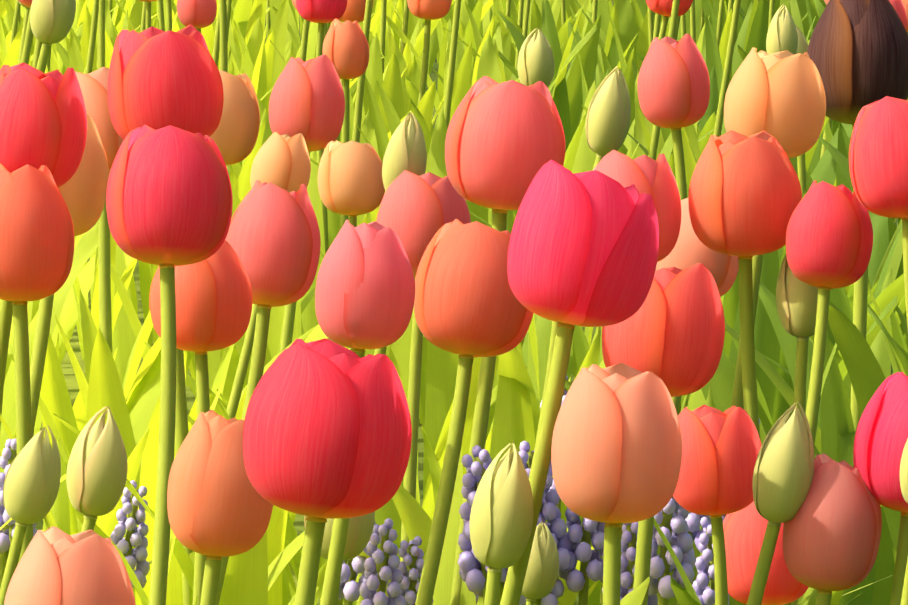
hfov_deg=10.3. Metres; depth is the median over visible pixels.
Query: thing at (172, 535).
bed leaf
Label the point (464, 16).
bed leaf
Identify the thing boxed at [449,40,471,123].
bed leaf
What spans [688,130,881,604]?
tulip flower
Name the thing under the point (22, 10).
bed leaf
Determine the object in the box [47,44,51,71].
tulip flower
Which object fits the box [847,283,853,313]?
bed leaf
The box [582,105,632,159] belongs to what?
bed leaf
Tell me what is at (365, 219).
bed leaf
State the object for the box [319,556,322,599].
bed leaf
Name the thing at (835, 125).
bed leaf
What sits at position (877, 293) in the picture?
bed leaf
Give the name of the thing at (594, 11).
tulip flower
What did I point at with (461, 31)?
bed leaf
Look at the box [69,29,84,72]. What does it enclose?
bed leaf
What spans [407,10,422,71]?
bed leaf
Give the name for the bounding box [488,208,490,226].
bed leaf
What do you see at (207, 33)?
bed leaf
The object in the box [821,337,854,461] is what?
bed leaf
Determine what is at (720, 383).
bed leaf
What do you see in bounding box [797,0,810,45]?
bed leaf
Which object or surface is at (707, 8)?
bed leaf
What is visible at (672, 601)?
bed leaf
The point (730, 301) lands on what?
bed leaf
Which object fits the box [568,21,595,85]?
bed leaf
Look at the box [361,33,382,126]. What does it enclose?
bed leaf
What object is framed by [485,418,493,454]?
bed leaf
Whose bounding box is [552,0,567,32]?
bed leaf
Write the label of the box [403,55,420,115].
bed leaf
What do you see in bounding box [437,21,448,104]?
bed leaf
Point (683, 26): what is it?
tulip flower
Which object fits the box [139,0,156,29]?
tulip flower
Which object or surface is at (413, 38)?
bed leaf
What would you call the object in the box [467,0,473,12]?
bed leaf
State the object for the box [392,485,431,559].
bed leaf
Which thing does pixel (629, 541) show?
muscari
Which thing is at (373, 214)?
bed leaf
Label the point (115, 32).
bed leaf
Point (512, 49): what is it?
bed leaf
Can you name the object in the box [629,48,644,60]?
bed leaf
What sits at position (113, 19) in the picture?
bed leaf
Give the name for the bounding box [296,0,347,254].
tulip flower
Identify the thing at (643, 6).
bed leaf
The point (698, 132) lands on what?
bed leaf
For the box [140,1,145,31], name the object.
tulip flower
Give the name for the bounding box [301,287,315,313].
bed leaf
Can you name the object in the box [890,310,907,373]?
bed leaf
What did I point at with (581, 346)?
bed leaf
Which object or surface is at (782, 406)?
bed leaf
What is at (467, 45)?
bed leaf
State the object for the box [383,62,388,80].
bed leaf
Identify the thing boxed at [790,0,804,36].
bed leaf
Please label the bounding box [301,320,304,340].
bed leaf
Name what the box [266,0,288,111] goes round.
bed leaf
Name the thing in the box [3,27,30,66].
bed leaf
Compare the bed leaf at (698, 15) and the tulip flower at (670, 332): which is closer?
the tulip flower at (670, 332)
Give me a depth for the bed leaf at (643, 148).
6.21 m
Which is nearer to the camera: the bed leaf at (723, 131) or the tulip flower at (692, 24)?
the bed leaf at (723, 131)
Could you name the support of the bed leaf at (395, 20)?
on the ground
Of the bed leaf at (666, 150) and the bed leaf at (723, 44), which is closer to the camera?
the bed leaf at (666, 150)
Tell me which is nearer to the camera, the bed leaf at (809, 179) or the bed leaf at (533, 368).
the bed leaf at (533, 368)
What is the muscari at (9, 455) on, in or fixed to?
on the ground
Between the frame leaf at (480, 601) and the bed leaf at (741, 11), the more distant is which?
the bed leaf at (741, 11)
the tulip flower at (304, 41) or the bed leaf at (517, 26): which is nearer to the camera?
the tulip flower at (304, 41)
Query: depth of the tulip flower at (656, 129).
6.13 m
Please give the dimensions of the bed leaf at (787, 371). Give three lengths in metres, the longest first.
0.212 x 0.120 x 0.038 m
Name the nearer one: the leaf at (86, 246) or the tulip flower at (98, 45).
the leaf at (86, 246)
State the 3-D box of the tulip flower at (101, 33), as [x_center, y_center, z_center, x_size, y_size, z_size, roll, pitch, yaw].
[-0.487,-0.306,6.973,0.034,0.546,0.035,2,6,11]
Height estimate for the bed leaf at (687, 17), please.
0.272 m
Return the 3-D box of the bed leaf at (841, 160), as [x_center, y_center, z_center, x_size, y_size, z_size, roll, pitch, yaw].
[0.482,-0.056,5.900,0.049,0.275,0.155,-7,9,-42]
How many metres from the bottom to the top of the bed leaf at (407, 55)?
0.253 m
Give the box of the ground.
[33,0,902,604]
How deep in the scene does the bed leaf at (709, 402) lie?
3.62 m
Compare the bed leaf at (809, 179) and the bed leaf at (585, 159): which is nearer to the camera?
the bed leaf at (809, 179)
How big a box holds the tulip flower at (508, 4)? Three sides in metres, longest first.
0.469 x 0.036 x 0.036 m
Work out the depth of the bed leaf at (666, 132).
6.59 m
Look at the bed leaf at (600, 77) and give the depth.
7.17 m
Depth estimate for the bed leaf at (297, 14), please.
11.56 m
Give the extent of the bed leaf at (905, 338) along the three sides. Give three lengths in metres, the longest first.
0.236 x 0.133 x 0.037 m
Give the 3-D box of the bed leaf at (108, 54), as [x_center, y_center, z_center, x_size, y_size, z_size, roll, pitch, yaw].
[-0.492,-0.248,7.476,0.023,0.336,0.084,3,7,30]
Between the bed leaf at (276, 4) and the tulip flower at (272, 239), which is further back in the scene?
the bed leaf at (276, 4)
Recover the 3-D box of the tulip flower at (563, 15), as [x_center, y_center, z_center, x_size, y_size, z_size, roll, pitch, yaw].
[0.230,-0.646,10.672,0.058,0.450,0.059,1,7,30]
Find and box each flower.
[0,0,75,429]
[0,63,86,414]
[0,114,108,587]
[0,163,73,563]
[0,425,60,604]
[4,526,135,604]
[9,0,20,47]
[11,67,160,473]
[18,0,32,63]
[18,2,29,63]
[32,38,41,67]
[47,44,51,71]
[55,70,314,417]
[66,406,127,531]
[75,24,304,604]
[85,0,98,73]
[97,13,98,69]
[99,0,104,68]
[106,125,232,604]
[108,0,112,18]
[135,132,310,604]
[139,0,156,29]
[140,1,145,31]
[149,240,326,604]
[157,0,164,30]
[166,0,171,30]
[167,410,272,604]
[177,0,216,32]
[212,7,219,67]
[216,180,320,604]
[219,0,227,72]
[220,55,423,522]
[227,0,231,36]
[243,339,411,604]
[266,0,270,35]
[292,0,309,60]
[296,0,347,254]
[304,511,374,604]
[315,220,414,604]
[318,140,384,604]
[322,19,368,229]
[324,23,326,38]
[334,0,372,141]
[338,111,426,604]
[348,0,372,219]
[358,76,564,604]
[376,170,470,588]
[379,0,386,72]
[401,0,408,53]
[407,0,451,103]
[414,219,532,604]
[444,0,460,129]
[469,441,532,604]
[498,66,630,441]
[500,160,658,604]
[505,0,510,29]
[515,0,523,68]
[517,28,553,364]
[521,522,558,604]
[522,0,529,38]
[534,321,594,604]
[551,363,681,604]
[561,0,566,73]
[592,0,597,23]
[592,150,680,554]
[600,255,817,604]
[602,263,724,604]
[637,34,723,414]
[646,0,692,39]
[648,0,679,160]
[648,7,653,47]
[653,13,660,38]
[653,181,872,604]
[656,198,738,414]
[673,405,761,604]
[675,16,680,39]
[681,14,685,37]
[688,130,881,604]
[690,0,695,43]
[698,48,825,585]
[701,6,704,30]
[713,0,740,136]
[716,0,723,47]
[723,501,807,604]
[725,0,907,457]
[727,0,733,16]
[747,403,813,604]
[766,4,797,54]
[768,0,774,28]
[783,453,881,604]
[795,25,807,196]
[820,118,831,158]
[849,96,907,328]
[853,372,907,604]
[889,0,906,28]
[899,438,907,604]
[902,0,907,33]
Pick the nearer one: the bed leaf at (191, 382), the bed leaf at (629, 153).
the bed leaf at (191, 382)
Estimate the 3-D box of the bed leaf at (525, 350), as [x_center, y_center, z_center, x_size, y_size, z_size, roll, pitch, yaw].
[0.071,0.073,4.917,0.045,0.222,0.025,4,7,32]
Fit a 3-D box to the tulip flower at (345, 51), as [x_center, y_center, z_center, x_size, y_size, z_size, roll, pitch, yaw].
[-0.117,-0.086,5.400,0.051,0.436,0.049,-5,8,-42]
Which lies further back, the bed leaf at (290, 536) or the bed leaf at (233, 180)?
the bed leaf at (233, 180)
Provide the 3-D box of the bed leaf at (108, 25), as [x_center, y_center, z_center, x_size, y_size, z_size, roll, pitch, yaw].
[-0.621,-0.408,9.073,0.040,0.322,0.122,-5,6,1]
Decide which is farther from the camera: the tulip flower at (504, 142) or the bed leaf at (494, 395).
the bed leaf at (494, 395)
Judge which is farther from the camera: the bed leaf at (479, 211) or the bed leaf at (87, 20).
the bed leaf at (87, 20)
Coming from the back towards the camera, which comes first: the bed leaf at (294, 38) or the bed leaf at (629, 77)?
the bed leaf at (294, 38)
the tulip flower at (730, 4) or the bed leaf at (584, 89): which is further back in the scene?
the tulip flower at (730, 4)
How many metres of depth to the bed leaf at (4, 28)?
11.27 m
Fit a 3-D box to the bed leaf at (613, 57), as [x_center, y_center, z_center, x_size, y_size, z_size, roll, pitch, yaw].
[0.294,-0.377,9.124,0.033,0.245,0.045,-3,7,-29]
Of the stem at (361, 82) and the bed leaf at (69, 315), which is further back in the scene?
the stem at (361, 82)
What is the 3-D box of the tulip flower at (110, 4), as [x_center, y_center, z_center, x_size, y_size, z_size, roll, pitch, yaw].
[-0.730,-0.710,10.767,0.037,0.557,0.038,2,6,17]
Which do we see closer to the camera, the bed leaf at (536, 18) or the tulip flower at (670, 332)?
the tulip flower at (670, 332)
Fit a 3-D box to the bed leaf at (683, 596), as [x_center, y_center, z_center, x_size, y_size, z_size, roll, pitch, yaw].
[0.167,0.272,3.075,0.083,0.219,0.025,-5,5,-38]
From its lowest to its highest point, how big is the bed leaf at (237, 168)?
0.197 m
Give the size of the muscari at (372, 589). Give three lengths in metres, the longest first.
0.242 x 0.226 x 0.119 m
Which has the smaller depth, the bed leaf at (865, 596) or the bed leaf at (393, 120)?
the bed leaf at (865, 596)
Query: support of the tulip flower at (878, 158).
on the ground
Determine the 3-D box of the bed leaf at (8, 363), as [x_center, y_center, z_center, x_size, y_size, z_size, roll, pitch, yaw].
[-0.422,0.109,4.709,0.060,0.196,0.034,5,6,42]
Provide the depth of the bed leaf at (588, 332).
5.59 m
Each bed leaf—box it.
[0,1,5,19]
[0,17,7,38]
[0,19,7,58]
[0,49,4,68]
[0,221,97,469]
[0,414,56,529]
[0,474,65,529]
[3,0,20,17]
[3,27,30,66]
[4,14,9,32]
[4,354,15,437]
[6,16,23,50]
[7,12,10,30]
[8,301,32,359]
[10,5,32,65]
[20,5,25,17]
[21,14,33,55]
[31,300,58,357]
[33,35,47,72]
[33,43,56,71]
[34,234,82,435]
[40,332,77,534]
[43,435,70,534]
[50,46,60,71]
[53,413,80,435]
[56,43,68,68]
[57,0,78,72]
[57,435,82,532]
[59,255,94,364]
[62,22,82,74]
[65,37,68,53]
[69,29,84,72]
[71,27,80,53]
[72,277,82,337]
[73,391,85,430]
[74,236,87,360]
[76,0,80,28]
[76,0,86,29]
[80,290,96,384]
[81,4,96,71]
[85,327,140,603]
[89,0,93,14]
[90,250,95,300]
[91,231,115,350]
[94,243,135,382]
[96,0,114,48]
[96,427,149,545]
[97,23,112,50]
[97,247,149,359]
[105,38,111,67]
[111,0,119,25]
[112,0,123,30]
[112,0,126,27]
[112,22,117,40]
[113,259,136,330]
[115,0,139,32]
[117,0,132,35]
[121,311,152,399]
[122,12,127,29]
[124,252,133,267]
[125,478,193,591]
[126,337,160,403]
[128,0,153,31]
[129,275,137,314]
[139,261,152,348]
[144,342,196,397]
[148,382,222,604]
[151,12,158,27]
[151,16,158,28]
[152,264,190,372]
[153,1,156,14]
[158,0,166,31]
[171,0,185,29]
[172,0,176,25]
[173,23,179,31]
[187,414,194,425]
[188,398,196,430]
[189,359,195,380]
[189,551,194,604]
[190,351,195,378]
[201,0,219,69]
[207,330,271,389]
[209,389,301,597]
[210,344,233,407]
[212,18,239,74]
[217,389,300,574]
[218,4,236,69]
[218,398,290,604]
[219,388,267,604]
[228,47,230,70]
[230,0,236,23]
[230,70,243,189]
[231,62,236,75]
[231,163,241,179]
[231,184,240,217]
[232,0,251,53]
[232,6,247,37]
[233,18,253,66]
[234,41,241,70]
[235,108,265,200]
[240,17,266,107]
[241,0,266,108]
[241,71,267,119]
[242,23,266,166]
[252,299,300,340]
[261,112,272,146]
[262,0,266,28]
[265,31,273,110]
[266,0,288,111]
[267,305,292,358]
[267,505,287,604]
[268,551,282,588]
[269,0,300,42]
[269,39,284,62]
[272,6,299,51]
[282,0,300,59]
[283,41,294,69]
[295,9,298,29]
[300,16,302,36]
[300,151,324,338]
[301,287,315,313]
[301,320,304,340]
[304,324,327,342]
[306,22,317,60]
[310,151,339,246]
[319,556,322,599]
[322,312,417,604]
[339,92,353,141]
[343,213,367,348]
[350,0,388,83]
[350,78,357,94]
[351,63,385,106]
[356,124,370,144]
[357,108,378,225]
[358,22,387,63]
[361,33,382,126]
[363,76,388,162]
[370,204,427,428]
[371,0,384,69]
[372,0,391,41]
[375,478,418,593]
[376,0,393,67]
[377,81,400,135]
[378,53,404,133]
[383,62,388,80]
[385,81,435,191]
[386,15,441,114]
[386,20,408,90]
[388,106,416,140]
[389,345,419,503]
[391,0,399,47]
[392,0,401,45]
[392,1,402,24]
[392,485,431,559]
[403,40,411,73]
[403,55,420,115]
[405,76,433,137]
[406,98,431,151]
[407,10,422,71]
[410,19,419,60]
[412,0,454,61]
[418,56,443,84]
[421,426,441,504]
[422,355,498,519]
[423,341,458,498]
[425,101,446,177]
[428,28,438,75]
[432,95,444,124]
[436,20,443,50]
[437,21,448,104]
[441,17,446,32]
[442,27,479,57]
[443,42,455,100]
[444,3,453,22]
[446,19,464,71]
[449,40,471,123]
[458,0,468,33]
[459,21,474,87]
[464,0,483,65]
[465,2,481,52]
[465,199,487,225]
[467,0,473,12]
[469,211,491,226]
[470,65,473,85]
[472,12,493,85]
[473,0,483,38]
[473,357,497,439]
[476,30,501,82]
[481,0,492,19]
[483,0,493,35]
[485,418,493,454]
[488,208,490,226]
[489,7,502,39]
[490,343,534,466]
[490,385,497,405]
[491,209,522,348]
[492,21,504,73]
[492,32,512,80]
[493,0,504,25]
[494,14,515,67]
[494,40,505,81]
[497,11,524,51]
[498,51,518,78]
[500,11,527,35]
[502,0,517,20]
[502,29,510,61]
[509,67,517,80]
[510,0,517,23]
[513,212,539,409]
[522,0,542,34]
[522,313,537,368]
[530,0,541,37]
[535,316,572,410]
[541,0,570,152]
[545,327,600,531]
[549,25,596,90]
[551,0,560,24]
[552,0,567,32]
[552,3,583,98]
[558,15,572,75]
[563,111,586,171]
[564,379,697,590]
[565,0,583,34]
[566,15,600,141]
[566,56,575,81]
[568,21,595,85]
[569,3,581,37]
[572,26,587,104]
[572,80,596,173]
[572,342,577,378]
[573,0,587,19]
[573,0,604,49]
[573,325,589,370]
[577,0,588,21]
[577,581,597,604]
[582,2,592,37]
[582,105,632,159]
[584,0,590,22]
[584,12,597,72]
[584,143,638,346]
[588,11,605,69]
[588,542,600,604]
[596,63,626,143]
[597,0,609,70]
[598,330,602,365]
[601,47,611,74]
[603,3,620,72]
[607,33,621,73]
[608,11,626,74]
[615,33,637,70]
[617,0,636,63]
[624,46,636,131]
[624,119,635,158]
[626,143,631,157]
[627,133,648,155]
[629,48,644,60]
[631,0,642,40]
[632,60,672,148]
[634,100,657,159]
[635,69,664,157]
[636,0,647,19]
[636,10,661,69]
[656,540,709,604]
[660,130,673,162]
[669,152,673,169]
[670,576,699,604]
[672,124,700,176]
[674,163,688,197]
[677,0,700,41]
[681,127,696,187]
[685,8,696,44]
[688,141,697,163]
[696,15,709,52]
[696,124,699,138]
[698,111,715,153]
[698,129,713,141]
[699,66,718,132]
[700,386,715,529]
[701,0,721,36]
[701,14,711,62]
[701,351,771,431]
[705,15,722,95]
[713,0,725,31]
[719,8,731,85]
[721,117,726,134]
[722,270,738,356]
[724,0,727,18]
[725,319,772,426]
[729,250,779,424]
[732,2,752,77]
[733,1,745,20]
[733,364,765,443]
[737,0,750,36]
[737,45,747,60]
[744,0,757,50]
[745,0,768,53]
[761,353,896,555]
[774,0,779,14]
[774,190,809,423]
[778,248,782,265]
[780,0,791,15]
[789,157,812,189]
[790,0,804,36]
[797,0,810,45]
[805,0,812,35]
[805,116,828,170]
[806,16,815,40]
[807,119,832,173]
[808,0,819,30]
[810,334,850,408]
[811,123,852,184]
[814,0,824,16]
[814,273,904,457]
[819,136,906,332]
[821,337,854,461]
[821,343,836,393]
[824,121,832,142]
[827,299,838,350]
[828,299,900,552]
[830,287,852,322]
[833,120,850,140]
[836,122,851,191]
[837,431,894,604]
[838,296,896,379]
[838,506,881,604]
[844,190,853,294]
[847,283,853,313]
[867,280,878,307]
[868,211,888,288]
[868,278,871,304]
[868,286,905,374]
[868,304,907,375]
[870,268,892,377]
[871,223,901,303]
[872,219,902,294]
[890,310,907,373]
[891,295,905,336]
[895,306,907,339]
[903,331,907,349]
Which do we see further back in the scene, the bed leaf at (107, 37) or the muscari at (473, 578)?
the bed leaf at (107, 37)
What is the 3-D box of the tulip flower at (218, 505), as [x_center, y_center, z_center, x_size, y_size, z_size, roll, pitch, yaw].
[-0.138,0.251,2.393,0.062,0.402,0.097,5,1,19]
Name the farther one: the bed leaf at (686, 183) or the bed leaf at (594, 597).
the bed leaf at (686, 183)
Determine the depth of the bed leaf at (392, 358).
3.67 m
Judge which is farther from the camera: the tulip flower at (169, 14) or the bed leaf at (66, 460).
the tulip flower at (169, 14)
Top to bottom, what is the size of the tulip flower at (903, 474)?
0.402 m
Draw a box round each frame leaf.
[476,582,503,604]
[620,577,649,604]
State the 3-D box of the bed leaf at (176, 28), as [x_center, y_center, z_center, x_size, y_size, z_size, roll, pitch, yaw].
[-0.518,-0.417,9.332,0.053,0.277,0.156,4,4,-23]
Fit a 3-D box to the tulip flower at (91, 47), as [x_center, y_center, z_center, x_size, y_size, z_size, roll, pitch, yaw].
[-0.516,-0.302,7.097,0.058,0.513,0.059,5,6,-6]
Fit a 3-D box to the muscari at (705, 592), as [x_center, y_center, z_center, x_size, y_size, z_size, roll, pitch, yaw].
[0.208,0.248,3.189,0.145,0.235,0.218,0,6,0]
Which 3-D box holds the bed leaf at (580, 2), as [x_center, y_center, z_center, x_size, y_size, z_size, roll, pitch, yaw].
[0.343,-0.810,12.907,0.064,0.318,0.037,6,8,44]
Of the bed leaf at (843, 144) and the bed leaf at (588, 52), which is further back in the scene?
the bed leaf at (588, 52)
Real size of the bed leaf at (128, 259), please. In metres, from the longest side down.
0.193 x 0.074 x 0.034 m
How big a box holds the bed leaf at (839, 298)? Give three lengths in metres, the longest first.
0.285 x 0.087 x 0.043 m
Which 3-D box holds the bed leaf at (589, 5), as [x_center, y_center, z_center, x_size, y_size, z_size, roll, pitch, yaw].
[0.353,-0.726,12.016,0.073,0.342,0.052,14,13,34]
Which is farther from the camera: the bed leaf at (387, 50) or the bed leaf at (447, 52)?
the bed leaf at (387, 50)
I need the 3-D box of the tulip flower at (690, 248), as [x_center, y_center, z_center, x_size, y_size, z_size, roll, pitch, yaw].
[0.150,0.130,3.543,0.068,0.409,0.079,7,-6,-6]
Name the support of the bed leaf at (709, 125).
on the ground
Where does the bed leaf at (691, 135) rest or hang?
on the ground
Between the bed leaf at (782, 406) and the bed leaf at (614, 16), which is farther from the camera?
the bed leaf at (614, 16)
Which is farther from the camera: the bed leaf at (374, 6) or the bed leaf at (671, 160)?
the bed leaf at (374, 6)
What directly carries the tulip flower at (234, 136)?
on the ground
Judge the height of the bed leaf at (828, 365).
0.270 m
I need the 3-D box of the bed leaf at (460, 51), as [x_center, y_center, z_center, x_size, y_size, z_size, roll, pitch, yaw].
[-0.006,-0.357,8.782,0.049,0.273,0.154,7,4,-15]
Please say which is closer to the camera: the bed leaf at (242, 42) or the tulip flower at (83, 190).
the tulip flower at (83, 190)
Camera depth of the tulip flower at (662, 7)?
6.53 m
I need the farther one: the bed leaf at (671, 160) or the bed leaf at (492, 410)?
the bed leaf at (671, 160)
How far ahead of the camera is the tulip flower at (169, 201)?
2.69 m
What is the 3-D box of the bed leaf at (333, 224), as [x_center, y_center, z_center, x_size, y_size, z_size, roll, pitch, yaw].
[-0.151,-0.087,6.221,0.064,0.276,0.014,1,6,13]
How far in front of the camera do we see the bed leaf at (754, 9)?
9.85 m
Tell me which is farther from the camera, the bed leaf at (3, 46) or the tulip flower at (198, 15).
the bed leaf at (3, 46)
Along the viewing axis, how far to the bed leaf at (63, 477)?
3.20 m
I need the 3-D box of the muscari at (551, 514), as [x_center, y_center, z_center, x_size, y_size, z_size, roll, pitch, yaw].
[0.014,0.231,3.195,0.138,0.282,0.263,-7,6,0]
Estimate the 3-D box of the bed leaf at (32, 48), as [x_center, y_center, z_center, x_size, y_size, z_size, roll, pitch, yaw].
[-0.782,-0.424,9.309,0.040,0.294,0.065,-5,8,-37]
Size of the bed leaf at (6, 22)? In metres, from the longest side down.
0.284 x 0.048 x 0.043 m
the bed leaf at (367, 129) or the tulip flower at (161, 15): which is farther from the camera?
the tulip flower at (161, 15)
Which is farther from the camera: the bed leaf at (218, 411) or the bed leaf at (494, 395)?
the bed leaf at (494, 395)
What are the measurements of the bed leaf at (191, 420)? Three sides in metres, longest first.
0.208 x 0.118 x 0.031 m
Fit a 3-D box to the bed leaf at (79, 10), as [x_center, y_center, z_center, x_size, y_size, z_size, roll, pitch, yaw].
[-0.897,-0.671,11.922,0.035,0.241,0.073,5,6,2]
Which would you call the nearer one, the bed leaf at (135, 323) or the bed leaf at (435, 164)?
the bed leaf at (135, 323)
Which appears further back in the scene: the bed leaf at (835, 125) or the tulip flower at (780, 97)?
the bed leaf at (835, 125)
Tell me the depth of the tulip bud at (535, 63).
5.33 m
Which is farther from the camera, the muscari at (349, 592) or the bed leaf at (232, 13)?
the bed leaf at (232, 13)
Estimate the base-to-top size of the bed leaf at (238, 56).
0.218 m
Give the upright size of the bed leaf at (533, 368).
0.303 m
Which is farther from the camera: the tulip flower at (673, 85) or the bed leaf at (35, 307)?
the bed leaf at (35, 307)
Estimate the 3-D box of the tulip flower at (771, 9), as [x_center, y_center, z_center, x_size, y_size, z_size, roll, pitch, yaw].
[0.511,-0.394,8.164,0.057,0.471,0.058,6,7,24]
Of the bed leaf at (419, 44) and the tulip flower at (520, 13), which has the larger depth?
the tulip flower at (520, 13)
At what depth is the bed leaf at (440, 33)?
10.72 m
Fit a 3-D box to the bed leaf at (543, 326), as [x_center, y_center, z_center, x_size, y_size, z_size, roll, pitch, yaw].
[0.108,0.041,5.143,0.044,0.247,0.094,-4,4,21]
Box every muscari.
[0,438,151,564]
[110,480,149,587]
[287,445,508,604]
[288,520,522,604]
[359,518,406,604]
[397,536,433,604]
[466,461,506,596]
[519,441,571,592]
[519,513,564,604]
[540,375,567,578]
[559,507,604,604]
[594,530,602,604]
[602,561,629,591]
[620,522,657,604]
[648,496,695,604]
[657,540,891,595]
[670,511,859,604]
[692,517,728,604]
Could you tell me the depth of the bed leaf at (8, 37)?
10.24 m
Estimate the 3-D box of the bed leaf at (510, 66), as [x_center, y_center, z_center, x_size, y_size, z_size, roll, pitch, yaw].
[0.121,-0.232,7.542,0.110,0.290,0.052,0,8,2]
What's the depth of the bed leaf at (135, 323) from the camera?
4.77 m
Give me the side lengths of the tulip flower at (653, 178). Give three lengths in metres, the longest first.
0.465 x 0.074 x 0.070 m
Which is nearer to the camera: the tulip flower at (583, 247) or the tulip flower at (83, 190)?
the tulip flower at (583, 247)
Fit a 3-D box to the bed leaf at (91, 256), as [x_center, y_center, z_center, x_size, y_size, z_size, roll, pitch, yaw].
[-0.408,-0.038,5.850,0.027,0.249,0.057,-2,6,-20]
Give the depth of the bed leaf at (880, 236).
5.76 m
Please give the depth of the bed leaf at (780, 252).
5.58 m
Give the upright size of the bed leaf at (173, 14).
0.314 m
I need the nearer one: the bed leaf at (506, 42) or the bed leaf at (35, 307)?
the bed leaf at (35, 307)
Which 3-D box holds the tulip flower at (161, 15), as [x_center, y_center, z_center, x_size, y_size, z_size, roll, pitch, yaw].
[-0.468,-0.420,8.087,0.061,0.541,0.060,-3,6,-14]
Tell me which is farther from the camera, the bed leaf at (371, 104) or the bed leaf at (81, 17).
the bed leaf at (81, 17)
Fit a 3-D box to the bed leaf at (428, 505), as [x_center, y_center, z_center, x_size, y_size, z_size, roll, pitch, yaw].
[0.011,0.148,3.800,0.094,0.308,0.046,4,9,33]
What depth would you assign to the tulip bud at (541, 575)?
2.56 m
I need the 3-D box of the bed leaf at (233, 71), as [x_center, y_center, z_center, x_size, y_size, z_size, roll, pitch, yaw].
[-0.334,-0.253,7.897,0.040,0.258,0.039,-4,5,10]
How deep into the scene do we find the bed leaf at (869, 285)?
5.54 m
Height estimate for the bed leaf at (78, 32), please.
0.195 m
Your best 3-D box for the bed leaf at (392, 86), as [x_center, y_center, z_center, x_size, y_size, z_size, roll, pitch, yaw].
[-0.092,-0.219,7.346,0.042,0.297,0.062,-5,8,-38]
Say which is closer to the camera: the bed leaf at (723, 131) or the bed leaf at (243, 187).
the bed leaf at (243, 187)
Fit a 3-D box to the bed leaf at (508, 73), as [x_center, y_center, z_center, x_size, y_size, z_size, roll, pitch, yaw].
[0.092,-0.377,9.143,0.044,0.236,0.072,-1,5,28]
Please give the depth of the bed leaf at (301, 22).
13.25 m
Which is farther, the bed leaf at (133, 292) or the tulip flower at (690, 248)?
the bed leaf at (133, 292)
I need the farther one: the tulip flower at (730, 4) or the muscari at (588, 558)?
the tulip flower at (730, 4)
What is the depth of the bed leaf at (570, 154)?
5.39 m
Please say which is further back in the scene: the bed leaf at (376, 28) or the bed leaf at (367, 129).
the bed leaf at (376, 28)
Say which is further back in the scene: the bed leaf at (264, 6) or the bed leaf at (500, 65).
the bed leaf at (264, 6)
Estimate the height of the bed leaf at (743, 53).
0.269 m
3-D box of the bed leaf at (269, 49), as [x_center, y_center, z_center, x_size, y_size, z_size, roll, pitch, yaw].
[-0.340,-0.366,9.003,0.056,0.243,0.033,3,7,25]
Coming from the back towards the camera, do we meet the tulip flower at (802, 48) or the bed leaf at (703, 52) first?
the bed leaf at (703, 52)
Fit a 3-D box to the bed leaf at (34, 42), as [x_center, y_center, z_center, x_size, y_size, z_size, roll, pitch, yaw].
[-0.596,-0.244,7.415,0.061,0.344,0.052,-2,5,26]
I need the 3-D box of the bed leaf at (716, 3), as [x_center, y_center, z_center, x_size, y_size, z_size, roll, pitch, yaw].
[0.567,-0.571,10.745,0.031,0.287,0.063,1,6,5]
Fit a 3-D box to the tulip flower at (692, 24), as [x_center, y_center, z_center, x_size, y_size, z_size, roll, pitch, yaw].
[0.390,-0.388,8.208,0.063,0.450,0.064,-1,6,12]
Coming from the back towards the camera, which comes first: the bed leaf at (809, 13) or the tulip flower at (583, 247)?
the bed leaf at (809, 13)
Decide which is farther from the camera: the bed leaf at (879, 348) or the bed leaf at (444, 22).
the bed leaf at (444, 22)
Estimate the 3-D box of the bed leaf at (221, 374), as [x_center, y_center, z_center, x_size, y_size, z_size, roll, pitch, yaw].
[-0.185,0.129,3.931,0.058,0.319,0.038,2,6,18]
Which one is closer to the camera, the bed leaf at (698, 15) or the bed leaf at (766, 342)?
the bed leaf at (766, 342)
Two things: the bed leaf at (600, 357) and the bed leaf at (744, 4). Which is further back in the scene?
the bed leaf at (744, 4)
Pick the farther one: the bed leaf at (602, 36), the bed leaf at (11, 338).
the bed leaf at (602, 36)
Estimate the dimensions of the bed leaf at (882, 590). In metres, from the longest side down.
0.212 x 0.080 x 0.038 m
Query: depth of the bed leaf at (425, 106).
6.39 m
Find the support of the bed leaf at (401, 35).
on the ground
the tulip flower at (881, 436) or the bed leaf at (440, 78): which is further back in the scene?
the bed leaf at (440, 78)
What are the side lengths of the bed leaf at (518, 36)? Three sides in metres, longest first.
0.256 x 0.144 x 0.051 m
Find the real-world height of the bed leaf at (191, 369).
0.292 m
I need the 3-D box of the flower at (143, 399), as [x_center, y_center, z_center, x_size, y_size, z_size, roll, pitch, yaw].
[-0.260,0.053,3.937,0.184,0.478,0.099,-3,-1,-12]
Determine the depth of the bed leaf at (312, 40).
9.01 m
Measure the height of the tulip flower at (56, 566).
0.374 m
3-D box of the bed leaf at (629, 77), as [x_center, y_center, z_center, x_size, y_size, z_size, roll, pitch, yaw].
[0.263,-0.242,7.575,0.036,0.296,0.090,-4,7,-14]
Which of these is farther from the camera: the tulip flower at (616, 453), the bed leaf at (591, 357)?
the bed leaf at (591, 357)
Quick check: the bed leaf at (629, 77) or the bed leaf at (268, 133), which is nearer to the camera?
the bed leaf at (268, 133)
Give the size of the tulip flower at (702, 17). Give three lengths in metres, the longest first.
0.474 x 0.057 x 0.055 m
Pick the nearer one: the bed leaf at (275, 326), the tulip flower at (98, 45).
the bed leaf at (275, 326)
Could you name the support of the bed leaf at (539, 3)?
on the ground
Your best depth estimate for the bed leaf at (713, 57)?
8.59 m
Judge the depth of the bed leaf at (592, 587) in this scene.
3.31 m

